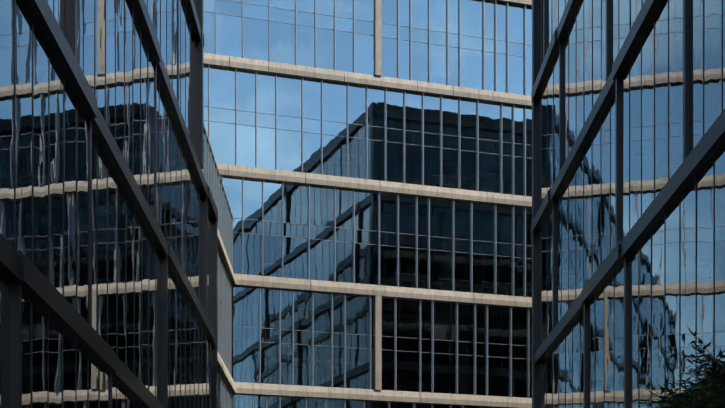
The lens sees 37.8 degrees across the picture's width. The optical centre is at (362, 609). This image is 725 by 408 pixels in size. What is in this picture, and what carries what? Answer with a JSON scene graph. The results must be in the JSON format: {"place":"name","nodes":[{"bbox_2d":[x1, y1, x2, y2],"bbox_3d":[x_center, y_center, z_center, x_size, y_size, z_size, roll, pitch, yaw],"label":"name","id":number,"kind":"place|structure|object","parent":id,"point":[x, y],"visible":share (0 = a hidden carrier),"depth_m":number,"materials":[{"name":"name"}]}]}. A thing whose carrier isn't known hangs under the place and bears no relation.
{"place":"outdoors","nodes":[
{"label":"outdoors","id":0,"kind":"place"},
{"bbox_2d":[0,0,217,407],"bbox_3d":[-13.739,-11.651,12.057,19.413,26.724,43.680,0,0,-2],"label":"building","id":1,"kind":"structure","parent":0,"point":[108,253],"depth_m":19.27,"materials":[{"name":"glass"}]},
{"bbox_2d":[202,123,235,407],"bbox_3d":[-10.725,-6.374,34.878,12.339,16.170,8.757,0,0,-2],"label":"wall","id":2,"kind":"structure","parent":0,"point":[226,283],"depth_m":36.27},
{"bbox_2d":[203,0,531,407],"bbox_3d":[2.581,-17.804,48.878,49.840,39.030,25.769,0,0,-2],"label":"building","id":3,"kind":"structure","parent":0,"point":[373,159],"depth_m":40.43,"materials":[{"name":"blue glass"}]},
{"bbox_2d":[531,0,724,407],"bbox_3d":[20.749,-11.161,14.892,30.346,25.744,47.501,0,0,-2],"label":"building","id":4,"kind":"structure","parent":0,"point":[628,190],"depth_m":22.16,"materials":[{"name":"glass"}]},
{"bbox_2d":[631,326,724,407],"bbox_3d":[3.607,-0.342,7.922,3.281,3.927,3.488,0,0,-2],"label":"street tree","id":5,"kind":"object","parent":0,"point":[716,373],"visible":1,"depth_m":8.16,"materials":[{"name":"green plant"}]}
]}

